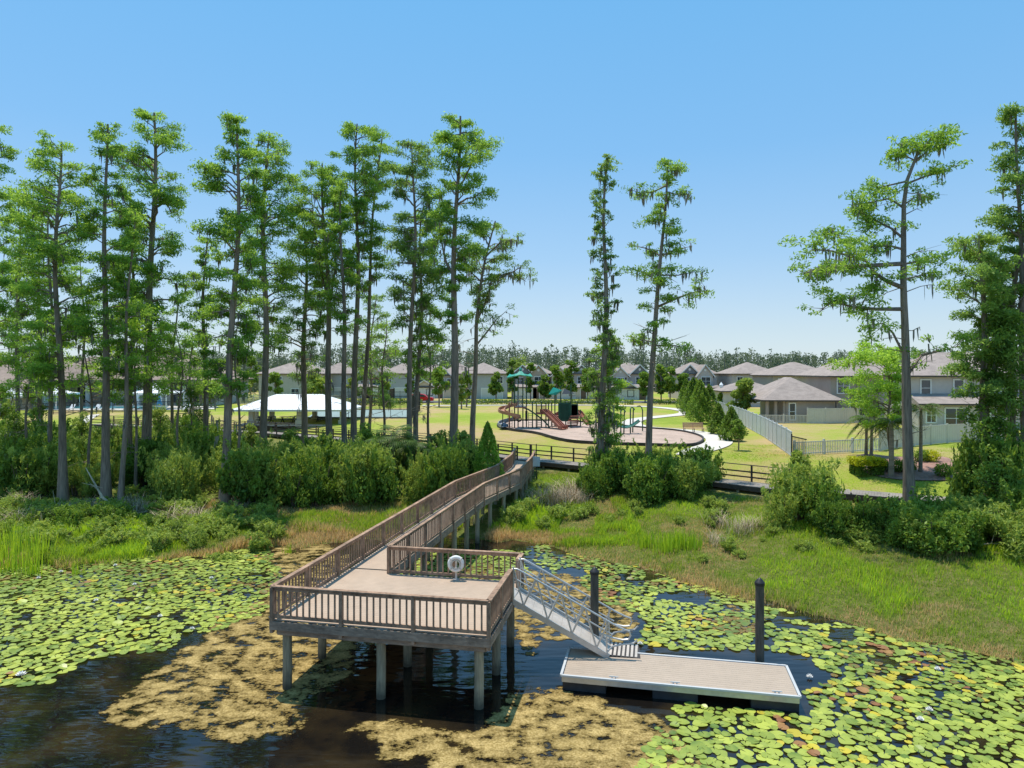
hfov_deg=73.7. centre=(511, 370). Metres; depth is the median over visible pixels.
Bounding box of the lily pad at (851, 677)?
[846,674,858,679]
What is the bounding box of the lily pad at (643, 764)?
[637,760,649,767]
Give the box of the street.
[234,401,677,402]
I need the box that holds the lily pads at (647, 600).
[0,544,1023,767]
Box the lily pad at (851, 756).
[847,754,858,759]
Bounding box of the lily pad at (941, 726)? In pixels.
[934,724,948,730]
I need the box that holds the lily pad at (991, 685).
[987,683,997,687]
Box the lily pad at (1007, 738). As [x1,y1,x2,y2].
[999,735,1012,740]
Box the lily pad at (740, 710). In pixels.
[732,707,745,712]
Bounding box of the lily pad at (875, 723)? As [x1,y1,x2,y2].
[867,721,879,725]
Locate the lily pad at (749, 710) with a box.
[744,708,755,712]
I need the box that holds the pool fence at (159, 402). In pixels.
[11,400,210,413]
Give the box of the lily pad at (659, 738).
[651,736,663,741]
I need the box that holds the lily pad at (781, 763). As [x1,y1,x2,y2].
[777,760,793,767]
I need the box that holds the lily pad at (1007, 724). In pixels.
[996,721,1013,728]
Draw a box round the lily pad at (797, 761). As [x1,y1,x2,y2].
[794,759,805,764]
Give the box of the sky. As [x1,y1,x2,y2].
[0,0,1023,370]
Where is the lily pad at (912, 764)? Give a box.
[909,762,926,767]
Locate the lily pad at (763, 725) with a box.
[756,721,770,728]
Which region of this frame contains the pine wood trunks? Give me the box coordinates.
[24,346,968,389]
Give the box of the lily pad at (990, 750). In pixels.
[985,747,999,753]
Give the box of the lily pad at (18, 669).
[12,667,26,672]
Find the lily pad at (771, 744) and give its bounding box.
[767,740,782,747]
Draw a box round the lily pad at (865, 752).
[861,750,872,755]
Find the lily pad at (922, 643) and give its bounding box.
[916,642,928,645]
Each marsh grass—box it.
[0,497,457,567]
[0,511,301,568]
[269,503,514,541]
[480,471,1023,658]
[510,495,646,549]
[638,557,1023,665]
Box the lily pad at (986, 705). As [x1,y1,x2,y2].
[981,703,994,708]
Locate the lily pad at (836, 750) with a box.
[831,748,842,753]
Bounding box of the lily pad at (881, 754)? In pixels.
[877,751,890,757]
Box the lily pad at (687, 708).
[681,706,692,711]
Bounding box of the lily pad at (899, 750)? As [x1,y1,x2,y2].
[895,747,910,754]
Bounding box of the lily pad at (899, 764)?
[892,762,904,767]
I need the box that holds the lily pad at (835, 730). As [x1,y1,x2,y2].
[832,728,844,735]
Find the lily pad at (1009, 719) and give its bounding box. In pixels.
[1002,716,1019,723]
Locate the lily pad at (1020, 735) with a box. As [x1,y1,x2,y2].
[1013,732,1023,739]
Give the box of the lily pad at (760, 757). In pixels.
[756,754,766,760]
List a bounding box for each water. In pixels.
[0,535,1023,767]
[47,406,168,407]
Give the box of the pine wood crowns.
[20,340,1018,371]
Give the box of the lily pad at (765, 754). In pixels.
[761,752,773,758]
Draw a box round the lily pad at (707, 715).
[704,712,718,720]
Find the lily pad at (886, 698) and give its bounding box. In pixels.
[881,696,894,701]
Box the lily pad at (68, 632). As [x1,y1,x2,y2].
[62,630,74,634]
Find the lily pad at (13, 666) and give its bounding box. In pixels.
[6,663,21,668]
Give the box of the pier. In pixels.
[269,448,535,709]
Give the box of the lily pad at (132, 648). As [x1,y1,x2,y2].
[128,645,139,650]
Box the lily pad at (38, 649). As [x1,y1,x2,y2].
[32,648,46,651]
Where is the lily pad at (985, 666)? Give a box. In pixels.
[979,665,993,669]
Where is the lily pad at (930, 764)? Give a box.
[923,762,936,767]
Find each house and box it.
[0,365,78,407]
[20,361,75,367]
[256,362,333,398]
[331,363,351,397]
[357,365,389,397]
[386,363,419,397]
[412,365,450,397]
[447,363,467,371]
[459,363,507,398]
[513,363,550,398]
[548,363,594,398]
[606,362,654,399]
[668,362,719,398]
[713,382,763,406]
[717,362,766,385]
[749,357,884,422]
[749,362,813,384]
[876,352,1019,426]
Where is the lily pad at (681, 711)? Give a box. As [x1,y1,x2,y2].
[675,709,684,713]
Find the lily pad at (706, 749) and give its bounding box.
[699,746,711,753]
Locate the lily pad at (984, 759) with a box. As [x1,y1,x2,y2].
[974,755,990,762]
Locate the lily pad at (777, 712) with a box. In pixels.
[770,710,783,715]
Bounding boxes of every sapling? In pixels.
[0,319,78,438]
[30,318,137,468]
[91,302,187,488]
[134,319,215,449]
[156,332,212,429]
[208,302,258,450]
[351,319,403,434]
[401,316,449,450]
[463,446,486,485]
[472,421,504,486]
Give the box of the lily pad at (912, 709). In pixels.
[909,707,920,712]
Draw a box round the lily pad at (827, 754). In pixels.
[823,751,833,757]
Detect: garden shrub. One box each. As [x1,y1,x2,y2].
[887,459,902,471]
[897,461,917,471]
[913,450,929,461]
[924,449,941,461]
[933,463,953,476]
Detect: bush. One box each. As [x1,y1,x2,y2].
[0,414,22,430]
[0,417,12,433]
[0,428,46,440]
[0,431,55,489]
[0,436,21,489]
[0,448,44,498]
[4,436,56,491]
[6,438,77,497]
[24,420,57,436]
[25,435,86,491]
[27,414,75,430]
[30,412,70,437]
[30,424,78,436]
[38,427,78,445]
[41,500,86,526]
[54,503,90,528]
[56,457,91,495]
[68,425,100,446]
[75,437,100,463]
[77,453,120,499]
[80,501,101,520]
[82,470,111,498]
[83,439,121,472]
[84,437,118,468]
[89,497,134,521]
[92,420,120,440]
[95,502,139,519]
[95,515,123,527]
[110,419,122,449]
[110,427,172,486]
[116,422,154,450]
[135,430,203,487]
[140,511,172,526]
[141,426,178,437]
[146,459,167,499]
[150,446,199,500]
[152,407,183,430]
[152,426,182,442]
[154,433,201,487]
[160,455,206,502]
[163,470,204,495]
[167,417,222,475]
[167,439,211,467]
[172,445,204,471]
[174,411,210,430]
[182,412,222,436]
[200,438,253,490]
[208,447,248,498]
[215,436,284,506]
[218,426,250,445]
[219,436,248,450]
[219,445,250,498]
[224,434,292,503]
[251,427,301,455]
[268,460,311,507]
[274,441,301,461]
[276,452,302,481]
[281,464,302,508]
[288,447,328,504]
[293,431,332,471]
[294,464,333,509]
[297,444,343,505]
[308,429,364,498]
[318,449,349,505]
[321,442,358,501]
[331,435,396,504]
[342,434,400,505]
[362,432,395,447]
[376,467,397,503]
[378,442,401,474]
[391,446,405,479]
[397,446,431,483]
[397,448,408,490]
[398,457,427,502]
[403,441,441,497]
[408,462,432,503]
[417,429,466,496]
[418,446,466,502]
[425,438,469,503]
[436,434,481,472]
[575,462,611,498]
[578,459,606,498]
[586,447,615,465]
[590,447,631,495]
[596,443,625,491]
[615,442,644,490]
[622,452,665,505]
[622,453,673,501]
[622,456,645,494]
[627,448,657,459]
[632,438,676,455]
[640,450,666,457]
[648,444,678,464]
[658,450,703,498]
[664,454,718,497]
[674,438,728,488]
[760,482,803,529]
[764,453,844,521]
[789,468,850,528]
[810,491,859,540]
[844,495,886,537]
[864,485,940,512]
[864,496,907,534]
[882,507,925,542]
[884,511,936,550]
[885,497,921,528]
[885,513,955,557]
[893,496,978,553]
[896,500,949,516]
[897,498,960,513]
[900,507,954,551]
[916,495,951,508]
[924,482,987,507]
[927,508,985,552]
[934,501,988,552]
[944,432,998,498]
[951,429,1023,495]
[951,493,1023,544]
[953,497,990,539]
[956,491,1003,505]
[959,491,999,508]
[960,468,980,501]
[985,458,1023,500]
[988,512,1023,559]
[999,467,1023,516]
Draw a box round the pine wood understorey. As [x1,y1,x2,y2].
[244,370,718,392]
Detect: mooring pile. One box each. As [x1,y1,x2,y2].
[590,567,598,636]
[754,577,764,662]
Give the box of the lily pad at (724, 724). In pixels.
[719,721,730,726]
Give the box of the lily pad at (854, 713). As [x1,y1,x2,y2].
[849,711,862,716]
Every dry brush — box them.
[0,488,45,501]
[0,507,54,524]
[99,491,148,507]
[130,497,151,509]
[131,500,166,514]
[151,500,208,523]
[172,506,205,517]
[212,497,242,505]
[229,498,255,507]
[470,511,483,524]
[518,483,567,505]
[535,487,583,505]
[537,484,575,506]
[546,475,598,501]
[554,478,586,499]
[557,485,593,503]
[567,487,601,504]
[698,511,733,528]
[701,530,736,547]
[723,513,755,537]
[731,511,768,531]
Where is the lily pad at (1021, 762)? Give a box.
[1014,761,1023,765]
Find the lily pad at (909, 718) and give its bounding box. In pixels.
[903,716,914,720]
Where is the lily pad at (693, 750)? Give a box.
[689,746,703,754]
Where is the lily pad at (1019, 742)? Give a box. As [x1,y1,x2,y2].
[1014,740,1023,744]
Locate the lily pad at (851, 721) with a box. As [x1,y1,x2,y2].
[846,718,860,724]
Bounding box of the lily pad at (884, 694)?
[877,691,892,697]
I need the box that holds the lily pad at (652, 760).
[647,758,654,763]
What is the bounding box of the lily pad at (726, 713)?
[723,711,735,716]
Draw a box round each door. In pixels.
[332,387,346,397]
[357,388,377,397]
[388,388,394,397]
[394,387,406,397]
[419,388,434,397]
[481,388,502,398]
[515,388,536,398]
[533,388,539,398]
[555,389,575,398]
[580,388,586,398]
[616,389,637,399]
[638,390,644,399]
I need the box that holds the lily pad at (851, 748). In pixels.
[844,745,855,750]
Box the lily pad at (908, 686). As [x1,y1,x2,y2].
[902,683,915,689]
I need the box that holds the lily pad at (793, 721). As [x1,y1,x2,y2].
[789,719,800,723]
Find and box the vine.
[955,309,1023,494]
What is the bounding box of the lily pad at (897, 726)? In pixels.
[892,724,903,728]
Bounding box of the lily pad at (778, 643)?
[774,641,786,645]
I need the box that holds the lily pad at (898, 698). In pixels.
[890,696,903,700]
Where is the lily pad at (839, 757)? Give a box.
[831,753,846,760]
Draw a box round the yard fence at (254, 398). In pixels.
[240,395,347,403]
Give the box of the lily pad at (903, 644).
[898,641,911,645]
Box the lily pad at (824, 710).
[819,707,833,713]
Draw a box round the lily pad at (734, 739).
[729,737,739,741]
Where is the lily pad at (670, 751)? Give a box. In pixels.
[664,749,674,753]
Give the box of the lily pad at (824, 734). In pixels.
[820,732,830,736]
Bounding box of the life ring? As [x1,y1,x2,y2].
[448,555,463,579]
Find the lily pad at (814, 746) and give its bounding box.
[807,743,819,748]
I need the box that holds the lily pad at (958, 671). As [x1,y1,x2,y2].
[951,667,963,673]
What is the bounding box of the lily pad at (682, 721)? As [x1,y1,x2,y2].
[677,718,689,724]
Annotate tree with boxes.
[0,124,34,485]
[0,190,59,430]
[0,351,12,364]
[0,392,14,418]
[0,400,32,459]
[1,212,75,423]
[4,130,100,500]
[7,185,89,442]
[21,361,37,412]
[28,398,47,430]
[61,257,110,420]
[62,121,145,501]
[70,411,93,445]
[86,107,202,482]
[94,211,160,501]
[100,188,166,454]
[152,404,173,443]
[153,274,195,427]
[176,387,202,428]
[177,235,225,439]
[185,111,273,504]
[196,380,224,406]
[231,130,313,446]
[233,366,252,389]
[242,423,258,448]
[246,355,261,396]
[268,372,283,394]
[269,222,338,446]
[275,159,359,438]
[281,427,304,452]
[306,372,324,393]
[314,434,328,450]
[315,178,372,444]
[320,376,332,394]
[324,121,388,445]
[346,294,400,429]
[347,375,360,395]
[350,127,402,440]
[357,422,375,442]
[378,139,449,454]
[379,377,390,395]
[397,209,450,455]
[404,373,414,392]
[421,111,504,445]
[428,429,448,450]
[431,366,450,406]
[457,430,473,447]
[458,221,537,445]
[458,374,466,408]
[461,371,471,406]
[487,371,503,398]
[506,354,526,371]
[506,360,517,400]
[524,362,536,399]
[536,374,551,400]
[549,364,566,399]
[563,359,579,398]
[580,153,626,457]
[580,367,595,402]
[583,335,629,455]
[618,157,714,455]
[637,371,648,401]
[654,363,668,400]
[661,366,678,400]
[676,373,688,395]
[717,392,722,402]
[725,377,757,409]
[729,419,748,450]
[778,123,978,501]
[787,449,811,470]
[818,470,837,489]
[825,339,911,449]
[841,415,894,455]
[847,416,894,455]
[863,418,918,476]
[898,403,944,471]
[928,229,1023,445]
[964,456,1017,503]
[972,101,1023,441]
[977,170,1023,438]
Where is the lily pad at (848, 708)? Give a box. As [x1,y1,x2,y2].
[840,706,851,710]
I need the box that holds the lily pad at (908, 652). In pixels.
[900,649,912,653]
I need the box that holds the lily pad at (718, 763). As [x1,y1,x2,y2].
[711,760,722,766]
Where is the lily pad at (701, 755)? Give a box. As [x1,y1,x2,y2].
[695,753,706,758]
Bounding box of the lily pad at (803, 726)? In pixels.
[800,724,813,729]
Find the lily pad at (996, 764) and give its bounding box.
[989,760,1007,767]
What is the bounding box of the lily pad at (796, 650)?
[788,648,800,653]
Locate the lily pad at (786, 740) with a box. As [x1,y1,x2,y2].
[781,737,793,743]
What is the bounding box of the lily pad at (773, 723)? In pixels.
[768,720,777,725]
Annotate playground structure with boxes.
[498,368,588,429]
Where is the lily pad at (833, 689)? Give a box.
[827,687,840,692]
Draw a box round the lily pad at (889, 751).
[885,749,896,754]
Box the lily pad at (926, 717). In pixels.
[915,715,931,721]
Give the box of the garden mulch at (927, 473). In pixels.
[857,454,954,479]
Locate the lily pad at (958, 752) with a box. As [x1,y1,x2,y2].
[953,749,964,756]
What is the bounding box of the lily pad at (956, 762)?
[951,759,961,764]
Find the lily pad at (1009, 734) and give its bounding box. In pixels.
[1005,732,1017,738]
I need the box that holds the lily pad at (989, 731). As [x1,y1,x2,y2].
[983,728,997,734]
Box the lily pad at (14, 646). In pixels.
[7,645,20,648]
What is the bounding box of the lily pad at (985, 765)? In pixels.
[980,762,993,767]
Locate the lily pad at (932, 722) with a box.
[929,720,943,724]
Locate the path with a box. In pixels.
[422,405,732,453]
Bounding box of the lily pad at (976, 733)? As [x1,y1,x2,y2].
[969,730,988,737]
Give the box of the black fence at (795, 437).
[791,434,806,456]
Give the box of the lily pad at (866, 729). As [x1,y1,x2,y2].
[860,725,875,732]
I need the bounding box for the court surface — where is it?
[308,410,406,417]
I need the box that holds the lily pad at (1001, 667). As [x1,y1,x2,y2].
[995,665,1009,669]
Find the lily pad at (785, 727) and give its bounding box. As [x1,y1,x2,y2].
[778,724,788,729]
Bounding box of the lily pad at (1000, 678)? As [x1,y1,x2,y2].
[992,676,1006,680]
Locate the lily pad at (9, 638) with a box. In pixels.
[1,636,14,640]
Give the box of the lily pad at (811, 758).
[802,756,818,763]
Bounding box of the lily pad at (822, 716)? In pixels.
[814,714,826,718]
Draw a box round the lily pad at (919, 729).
[915,727,927,732]
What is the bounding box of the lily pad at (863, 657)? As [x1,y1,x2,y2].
[855,654,867,659]
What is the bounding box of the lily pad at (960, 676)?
[954,674,967,679]
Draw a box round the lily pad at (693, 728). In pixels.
[688,725,697,730]
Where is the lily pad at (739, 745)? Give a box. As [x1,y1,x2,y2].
[733,743,743,748]
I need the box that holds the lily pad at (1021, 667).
[1014,664,1023,669]
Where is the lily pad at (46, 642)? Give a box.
[40,640,53,644]
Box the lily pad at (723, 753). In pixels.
[715,750,727,756]
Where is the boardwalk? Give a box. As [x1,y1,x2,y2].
[92,416,945,502]
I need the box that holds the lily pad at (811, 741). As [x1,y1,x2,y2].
[805,740,816,743]
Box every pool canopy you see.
[20,389,79,409]
[132,385,184,408]
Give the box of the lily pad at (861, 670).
[856,667,867,672]
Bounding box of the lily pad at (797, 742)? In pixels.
[793,740,806,746]
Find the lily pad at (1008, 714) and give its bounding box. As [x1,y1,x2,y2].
[998,710,1015,717]
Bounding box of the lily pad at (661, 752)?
[655,749,666,755]
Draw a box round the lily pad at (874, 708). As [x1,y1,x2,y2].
[868,706,879,711]
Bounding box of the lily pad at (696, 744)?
[690,741,704,748]
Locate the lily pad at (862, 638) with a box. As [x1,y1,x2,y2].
[857,637,869,640]
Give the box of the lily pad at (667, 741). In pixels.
[660,739,671,744]
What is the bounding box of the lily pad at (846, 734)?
[841,733,852,737]
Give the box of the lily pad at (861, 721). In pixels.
[856,718,866,723]
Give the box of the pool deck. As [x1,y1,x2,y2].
[14,405,218,409]
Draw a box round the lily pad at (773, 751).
[766,748,782,755]
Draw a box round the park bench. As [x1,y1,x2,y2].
[682,422,704,431]
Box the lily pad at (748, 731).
[742,729,752,734]
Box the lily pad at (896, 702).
[893,700,903,705]
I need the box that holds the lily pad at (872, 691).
[868,689,877,693]
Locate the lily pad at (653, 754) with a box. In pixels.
[645,752,655,756]
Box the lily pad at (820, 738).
[813,736,825,742]
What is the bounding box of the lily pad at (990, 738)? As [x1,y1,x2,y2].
[984,736,995,741]
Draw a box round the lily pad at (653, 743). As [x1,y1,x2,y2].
[647,741,658,746]
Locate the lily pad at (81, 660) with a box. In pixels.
[74,658,86,662]
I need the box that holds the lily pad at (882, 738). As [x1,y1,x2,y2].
[880,736,891,741]
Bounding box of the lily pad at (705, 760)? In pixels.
[700,758,712,764]
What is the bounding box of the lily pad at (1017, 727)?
[1013,724,1023,730]
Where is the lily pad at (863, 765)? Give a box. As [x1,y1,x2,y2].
[859,763,870,767]
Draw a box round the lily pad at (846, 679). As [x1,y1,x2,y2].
[842,677,855,682]
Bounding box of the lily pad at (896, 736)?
[890,733,905,739]
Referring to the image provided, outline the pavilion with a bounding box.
[233,394,360,427]
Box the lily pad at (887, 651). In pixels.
[881,649,892,653]
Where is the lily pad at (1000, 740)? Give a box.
[996,738,1007,742]
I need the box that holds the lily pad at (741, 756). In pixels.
[736,753,744,758]
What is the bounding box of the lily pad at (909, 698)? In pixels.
[902,696,917,702]
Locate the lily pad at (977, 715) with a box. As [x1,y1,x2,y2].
[969,712,982,718]
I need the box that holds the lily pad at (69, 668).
[63,666,76,670]
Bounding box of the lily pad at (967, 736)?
[964,734,975,738]
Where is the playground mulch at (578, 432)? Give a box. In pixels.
[506,421,701,443]
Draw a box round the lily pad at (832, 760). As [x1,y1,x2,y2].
[824,757,837,763]
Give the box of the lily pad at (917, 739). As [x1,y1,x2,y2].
[913,737,926,742]
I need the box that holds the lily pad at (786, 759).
[780,757,790,762]
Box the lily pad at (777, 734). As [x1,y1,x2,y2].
[770,730,785,738]
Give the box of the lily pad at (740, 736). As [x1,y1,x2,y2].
[735,734,747,740]
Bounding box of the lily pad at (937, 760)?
[931,757,945,763]
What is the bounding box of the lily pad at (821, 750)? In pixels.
[816,748,826,754]
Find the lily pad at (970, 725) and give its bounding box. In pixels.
[963,722,980,729]
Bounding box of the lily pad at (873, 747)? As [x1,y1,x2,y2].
[868,744,882,752]
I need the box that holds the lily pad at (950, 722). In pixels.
[942,719,956,725]
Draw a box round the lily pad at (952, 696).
[944,693,958,698]
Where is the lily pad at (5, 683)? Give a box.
[1,680,14,685]
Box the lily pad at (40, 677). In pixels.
[31,675,45,680]
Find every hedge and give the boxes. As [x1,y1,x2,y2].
[235,398,260,402]
[347,397,421,404]
[441,398,611,404]
[623,399,633,404]
[653,399,681,404]
[846,455,887,475]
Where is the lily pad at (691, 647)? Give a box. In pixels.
[687,645,698,649]
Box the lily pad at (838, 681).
[834,679,845,683]
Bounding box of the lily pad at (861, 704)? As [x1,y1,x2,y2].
[854,701,867,707]
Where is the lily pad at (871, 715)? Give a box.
[866,713,877,718]
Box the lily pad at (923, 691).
[914,688,928,693]
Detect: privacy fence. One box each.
[717,401,791,455]
[807,407,858,423]
[879,423,1001,450]
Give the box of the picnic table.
[278,416,295,422]
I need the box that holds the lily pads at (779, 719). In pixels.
[7,555,969,724]
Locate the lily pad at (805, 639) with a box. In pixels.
[802,637,813,642]
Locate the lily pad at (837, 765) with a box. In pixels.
[834,763,843,767]
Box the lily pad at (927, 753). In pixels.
[920,751,932,756]
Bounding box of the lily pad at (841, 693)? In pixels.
[835,690,846,695]
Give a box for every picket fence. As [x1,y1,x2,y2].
[759,414,806,423]
[793,438,879,454]
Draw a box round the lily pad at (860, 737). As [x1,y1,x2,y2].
[851,734,865,740]
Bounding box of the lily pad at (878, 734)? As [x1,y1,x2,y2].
[873,732,884,736]
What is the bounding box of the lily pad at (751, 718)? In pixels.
[746,715,761,722]
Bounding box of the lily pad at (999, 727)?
[994,724,1006,729]
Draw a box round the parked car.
[412,393,433,400]
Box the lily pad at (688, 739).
[682,737,693,742]
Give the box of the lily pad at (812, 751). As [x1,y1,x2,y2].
[807,749,819,755]
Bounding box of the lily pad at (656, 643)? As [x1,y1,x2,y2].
[649,641,660,646]
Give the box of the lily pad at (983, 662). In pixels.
[979,660,990,664]
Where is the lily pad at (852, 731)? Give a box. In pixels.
[847,728,858,734]
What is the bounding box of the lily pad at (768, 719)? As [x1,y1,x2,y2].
[756,715,771,722]
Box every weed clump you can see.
[0,489,8,499]
[0,492,24,500]
[0,499,16,512]
[0,507,16,518]
[0,511,27,521]
[0,517,13,533]
[0,519,20,525]
[4,494,23,506]
[7,487,28,500]
[14,494,47,513]
[14,524,64,534]
[15,505,50,514]
[15,517,63,535]
[15,527,57,550]
[16,529,51,549]
[24,502,51,523]
[28,500,51,506]
[30,496,47,501]
[47,545,61,553]
[52,524,75,540]
[61,496,93,504]
[65,531,92,547]
[72,500,86,506]
[75,520,86,530]
[80,501,107,518]
[82,543,102,553]
[85,519,123,537]
[92,514,116,526]
[95,522,135,549]
[98,497,124,506]
[99,511,135,526]
[113,486,149,501]
[113,526,127,532]
[114,484,149,497]
[131,521,177,539]
[133,527,161,541]
[137,514,165,526]
[139,528,175,554]
[140,494,167,508]
[145,495,181,512]
[148,510,162,514]
[155,516,189,533]
[168,499,202,511]
[169,512,197,522]
[169,531,181,541]
[173,504,196,515]
[174,521,210,541]
[182,526,208,552]
[185,498,203,512]
[186,493,213,508]
[187,488,208,497]
[188,512,213,526]
[198,520,234,536]
[203,511,227,517]
[203,512,245,535]
[205,551,227,560]
[206,542,217,549]
[212,499,232,511]
[212,501,240,517]
[212,531,230,542]
[213,552,243,560]
[214,524,237,536]
[215,501,247,517]
[224,531,239,538]
[242,513,266,529]
[243,529,276,551]
[245,502,272,513]
[252,520,287,540]
[253,504,282,521]
[254,502,271,513]
[255,516,278,531]
[261,494,284,506]
[498,515,514,525]
[499,504,528,523]
[510,501,528,514]
[514,494,539,512]
[515,495,537,516]
[525,486,538,494]
[529,479,543,488]
[534,514,554,529]
[536,491,551,506]
[540,481,553,490]
[544,503,570,518]
[551,480,565,487]
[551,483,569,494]
[559,501,575,508]
[567,513,578,520]
[571,506,590,518]
[581,502,600,514]
[595,496,603,501]
[604,513,615,521]
[615,506,627,516]
[626,498,640,508]
[630,505,644,517]
[632,497,650,506]
[672,515,685,523]
[680,486,696,501]
[696,553,711,562]
[699,495,713,507]
[702,507,725,521]
[702,515,717,527]
[703,494,721,506]
[709,497,733,513]
[719,534,743,551]
[731,547,749,558]
[763,522,782,535]
[793,538,801,549]
[793,539,818,551]
[824,537,843,548]
[827,528,851,538]
[845,528,884,543]
[849,523,885,537]
[852,537,879,553]
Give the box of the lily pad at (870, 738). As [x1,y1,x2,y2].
[865,735,876,741]
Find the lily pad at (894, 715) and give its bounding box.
[888,712,900,717]
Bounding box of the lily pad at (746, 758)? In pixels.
[743,755,755,761]
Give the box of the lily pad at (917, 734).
[912,732,924,736]
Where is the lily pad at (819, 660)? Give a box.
[812,658,824,662]
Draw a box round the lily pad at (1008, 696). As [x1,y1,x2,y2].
[998,693,1014,699]
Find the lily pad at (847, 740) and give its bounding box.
[838,736,855,743]
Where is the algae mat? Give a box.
[99,544,754,767]
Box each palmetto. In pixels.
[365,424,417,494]
[396,434,435,471]
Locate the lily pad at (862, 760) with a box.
[857,758,868,763]
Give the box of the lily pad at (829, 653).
[822,651,834,655]
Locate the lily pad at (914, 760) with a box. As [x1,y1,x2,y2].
[909,756,922,763]
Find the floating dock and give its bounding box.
[560,647,801,711]
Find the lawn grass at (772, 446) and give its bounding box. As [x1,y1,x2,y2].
[540,444,958,495]
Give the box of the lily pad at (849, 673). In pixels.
[843,671,854,675]
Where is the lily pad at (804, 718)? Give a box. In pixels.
[798,716,810,721]
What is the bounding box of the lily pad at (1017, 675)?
[1010,673,1023,678]
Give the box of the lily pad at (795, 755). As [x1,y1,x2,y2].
[787,752,803,760]
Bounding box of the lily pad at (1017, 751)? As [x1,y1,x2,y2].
[1009,747,1023,754]
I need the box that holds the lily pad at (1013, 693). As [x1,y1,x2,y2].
[1008,691,1021,695]
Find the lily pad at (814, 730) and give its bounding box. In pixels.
[811,728,819,732]
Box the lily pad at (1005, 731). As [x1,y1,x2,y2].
[1000,730,1011,734]
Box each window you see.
[78,387,84,401]
[173,387,182,400]
[291,388,298,393]
[497,376,502,383]
[534,376,541,383]
[701,377,710,384]
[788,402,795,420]
[836,378,849,393]
[850,401,866,415]
[920,379,931,393]
[925,407,936,422]
[944,407,967,423]
[953,379,964,393]
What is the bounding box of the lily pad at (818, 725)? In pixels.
[811,723,825,728]
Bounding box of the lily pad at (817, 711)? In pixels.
[810,710,822,715]
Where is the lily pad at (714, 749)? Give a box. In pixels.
[710,747,719,752]
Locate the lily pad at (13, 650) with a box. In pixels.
[9,647,23,652]
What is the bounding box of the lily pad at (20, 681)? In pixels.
[14,679,27,683]
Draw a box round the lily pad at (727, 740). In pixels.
[719,737,732,743]
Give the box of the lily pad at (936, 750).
[933,748,943,752]
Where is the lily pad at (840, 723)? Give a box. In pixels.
[835,720,851,727]
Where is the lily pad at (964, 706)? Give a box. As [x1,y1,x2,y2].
[959,704,972,709]
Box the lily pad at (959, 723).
[952,720,963,725]
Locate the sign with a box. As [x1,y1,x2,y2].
[533,444,539,478]
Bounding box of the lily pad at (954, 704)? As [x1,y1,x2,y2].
[947,702,961,706]
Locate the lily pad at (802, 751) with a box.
[797,748,811,755]
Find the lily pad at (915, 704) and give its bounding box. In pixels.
[906,701,922,707]
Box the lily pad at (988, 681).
[983,679,994,683]
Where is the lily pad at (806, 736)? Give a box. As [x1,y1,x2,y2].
[799,734,812,739]
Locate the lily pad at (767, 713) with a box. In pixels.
[762,711,772,715]
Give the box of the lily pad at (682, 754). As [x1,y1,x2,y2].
[673,750,686,758]
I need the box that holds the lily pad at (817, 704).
[813,702,827,707]
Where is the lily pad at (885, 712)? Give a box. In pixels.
[876,708,892,715]
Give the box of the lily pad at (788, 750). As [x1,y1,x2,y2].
[783,749,794,752]
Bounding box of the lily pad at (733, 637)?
[728,636,738,640]
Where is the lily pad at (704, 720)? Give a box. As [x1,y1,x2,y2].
[701,718,710,722]
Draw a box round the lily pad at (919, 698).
[912,695,924,701]
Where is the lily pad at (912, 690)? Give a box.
[905,689,919,693]
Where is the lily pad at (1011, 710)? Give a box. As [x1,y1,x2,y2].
[1002,707,1015,712]
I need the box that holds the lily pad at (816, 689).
[811,687,822,692]
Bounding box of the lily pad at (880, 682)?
[874,680,885,684]
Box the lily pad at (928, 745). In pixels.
[922,742,934,748]
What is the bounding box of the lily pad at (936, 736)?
[924,731,941,740]
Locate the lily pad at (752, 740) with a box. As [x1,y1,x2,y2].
[746,737,759,743]
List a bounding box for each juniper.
[674,378,689,409]
[679,377,701,415]
[679,381,692,409]
[685,379,712,422]
[693,384,720,421]
[706,402,725,434]
[716,405,744,440]
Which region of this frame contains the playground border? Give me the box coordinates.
[497,419,703,446]
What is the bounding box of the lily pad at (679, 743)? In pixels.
[673,740,683,745]
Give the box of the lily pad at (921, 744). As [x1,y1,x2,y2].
[912,742,924,747]
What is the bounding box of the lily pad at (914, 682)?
[911,680,925,685]
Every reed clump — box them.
[0,519,21,562]
[0,523,25,573]
[9,520,37,554]
[13,535,50,576]
[23,526,58,558]
[65,561,85,574]
[282,541,291,554]
[632,528,659,549]
[647,531,678,555]
[666,526,690,550]
[680,527,702,551]
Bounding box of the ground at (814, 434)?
[0,390,1023,659]
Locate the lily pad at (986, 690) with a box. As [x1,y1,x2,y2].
[978,688,990,692]
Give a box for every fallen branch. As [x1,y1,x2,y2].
[84,468,109,501]
[961,528,1005,549]
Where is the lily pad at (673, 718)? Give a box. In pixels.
[665,715,678,721]
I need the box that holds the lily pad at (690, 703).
[684,701,696,707]
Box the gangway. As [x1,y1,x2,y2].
[512,557,639,657]
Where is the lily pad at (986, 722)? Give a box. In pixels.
[982,720,993,724]
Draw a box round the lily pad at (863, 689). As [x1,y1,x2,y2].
[856,687,868,692]
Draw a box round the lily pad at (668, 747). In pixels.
[662,744,672,749]
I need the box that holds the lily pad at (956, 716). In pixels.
[952,715,964,719]
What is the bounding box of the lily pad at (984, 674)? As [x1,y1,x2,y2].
[979,672,994,677]
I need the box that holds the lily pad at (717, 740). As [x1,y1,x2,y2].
[712,738,722,743]
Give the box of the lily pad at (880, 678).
[872,675,886,680]
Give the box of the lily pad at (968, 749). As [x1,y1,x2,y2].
[962,746,975,752]
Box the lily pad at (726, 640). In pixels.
[720,638,731,642]
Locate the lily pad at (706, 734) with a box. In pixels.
[698,731,710,736]

